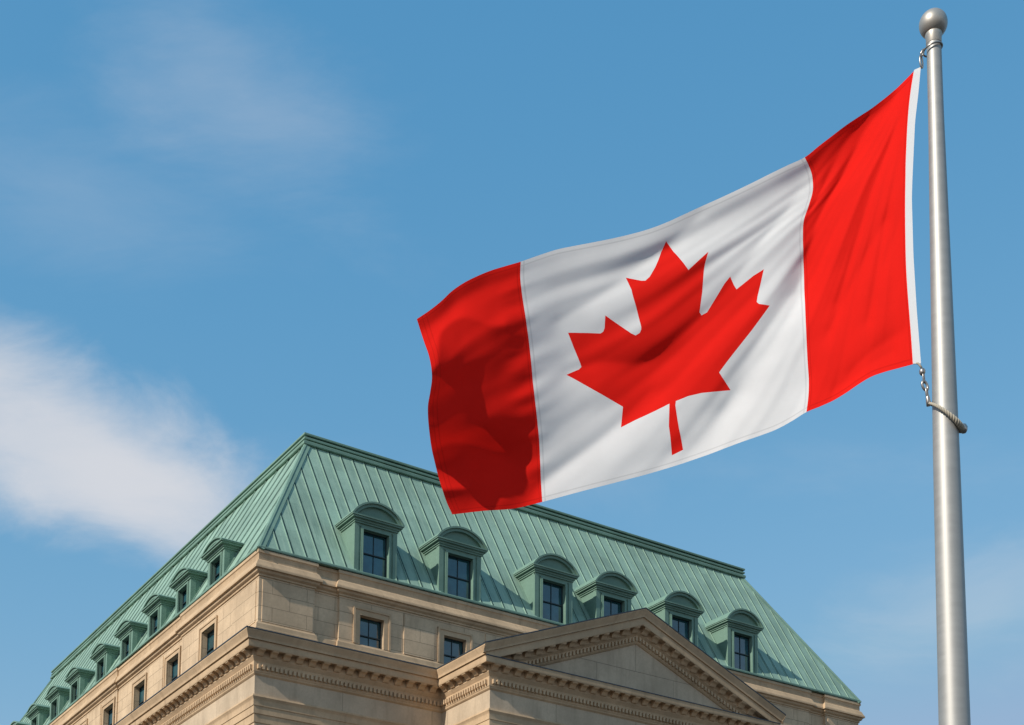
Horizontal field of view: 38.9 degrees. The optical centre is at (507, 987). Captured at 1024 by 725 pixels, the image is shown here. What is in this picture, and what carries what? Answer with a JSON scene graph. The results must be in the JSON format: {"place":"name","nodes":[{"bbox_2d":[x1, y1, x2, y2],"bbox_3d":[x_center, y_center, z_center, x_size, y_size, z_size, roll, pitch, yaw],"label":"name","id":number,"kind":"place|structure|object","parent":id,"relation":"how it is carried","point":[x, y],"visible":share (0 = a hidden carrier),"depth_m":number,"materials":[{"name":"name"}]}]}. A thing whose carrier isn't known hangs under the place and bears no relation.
{"place":"outdoors","nodes":[
{"label":"outdoors","id":0,"kind":"place"},
{"bbox_2d":[10,432,864,724],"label":"stone building","id":1,"kind":"structure","parent":0,"point":[304,578],"depth_m":68.81,"materials":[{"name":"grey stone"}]},
{"bbox_2d":[79,718,87,724],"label":"window","id":2,"kind":"structure","parent":1,"relation":"in","point":[85,722],"depth_m":82.40,"materials":[{"name":"beige stone"}]},
{"bbox_2d":[101,696,115,724],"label":"window","id":3,"kind":"structure","parent":1,"relation":"in","point":[111,718],"depth_m":79.46,"materials":[{"name":"grey stone"}]},
{"bbox_2d":[131,672,147,711],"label":"window","id":4,"kind":"structure","parent":1,"relation":"in","point":[142,690],"depth_m":75.63,"materials":[{"name":"grey stone"}]},
{"bbox_2d":[163,646,181,687],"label":"window","id":5,"kind":"structure","parent":1,"relation":"in","point":[176,665],"depth_m":71.68,"materials":[{"name":"grey stone"}]},
{"bbox_2d":[198,615,217,660],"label":"window","id":6,"kind":"structure","parent":1,"relation":"in","point":[211,636],"depth_m":67.70,"materials":[{"name":"grey stone"}]},
{"bbox_2d":[353,606,390,650],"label":"window","id":7,"kind":"structure","parent":1,"relation":"in","point":[366,632],"depth_m":65.89,"materials":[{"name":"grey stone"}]},
{"bbox_2d":[437,626,472,663],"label":"window","id":8,"kind":"structure","parent":1,"relation":"in","point":[447,649],"depth_m":68.20,"materials":[{"name":"grey stone"}]},
{"bbox_2d":[0,0,1023,724],"label":"sky","id":9,"kind":"structure","parent":0,"point":[228,228],"materials":[{"name":"blue"}]},
{"bbox_3d":[2.531,-3.826,8.924,0.038,0.044,0.019,0,-7,0],"label":"cord loop","id":10,"kind":"object","parent":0,"visible":0},
{"bbox_2d":[919,368,924,375],"bbox_3d":[2.549,-3.781,8.915,0.038,0.046,0.038,0,-7,0],"label":"swivel","id":11,"kind":"object","parent":10,"relation":"hanging from","point":[921,371],"visible":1,"depth_m":8.90,"materials":[{"name":"silver metal"}]},
{"label":"ground","id":12,"kind":"structure","parent":0,"visible":0},
{"bbox_2d":[919,8,970,724],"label":"flagpole","id":13,"kind":"object","parent":12,"relation":"on","point":[953,676],"visible":1,"depth_m":8.81,"materials":[{"name":"metal"}]},
{"bbox_2d":[920,41,942,57],"bbox_3d":[2.690,-5.915,9.181,0.130,0.089,0.127,-4,-8,34],"label":"pole ring","id":14,"kind":"object","parent":13,"relation":"attached to","point":[922,52],"visible":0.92,"depth_m":9.16,"materials":[{"name":"silver metal"}]},
{"bbox_2d":[919,55,923,68],"bbox_3d":[2.613,-5.846,9.162,0.037,0.091,0.012,5,-8,-34],"label":"snap hook","id":15,"kind":"object","parent":14,"relation":"hanging from","point":[921,61],"visible":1,"depth_m":9.16,"materials":[{"name":"silver metal"}]},
{"bbox_2d":[417,67,920,513],"bbox_3d":[1.053,-4.481,9.585,3.240,2.568,0.688,-1,-7,9],"label":"flag","id":16,"kind":"object","parent":15,"relation":"hanging from","point":[779,298],"visible":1,"depth_m":9.64,"materials":[{"name":"red fabric"}]},
{"bbox_2d":[926,393,967,433],"bbox_3d":[2.684,-3.508,8.885,0.218,0.259,0.215,5,-8,-35],"label":"rope wrap","id":17,"kind":"object","parent":13,"relation":"attached to","point":[962,427],"visible":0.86,"depth_m":8.80,"materials":[{"name":"beige fabric"}]},
{"bbox_3d":[2.556,-3.741,8.909,0.022,0.068,0.025,0,-7,0],"label":"snap hook","id":18,"kind":"object","parent":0,"visible":0},
{"bbox_2d":[921,380,928,390],"bbox_3d":[2.562,-3.691,8.903,0.053,0.073,0.017,2,-7,-11],"label":"snap hook","id":19,"kind":"object","parent":18,"relation":"hanging from","point":[923,382],"visible":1,"depth_m":8.90,"materials":[{"name":"silver metal"}]}
]}

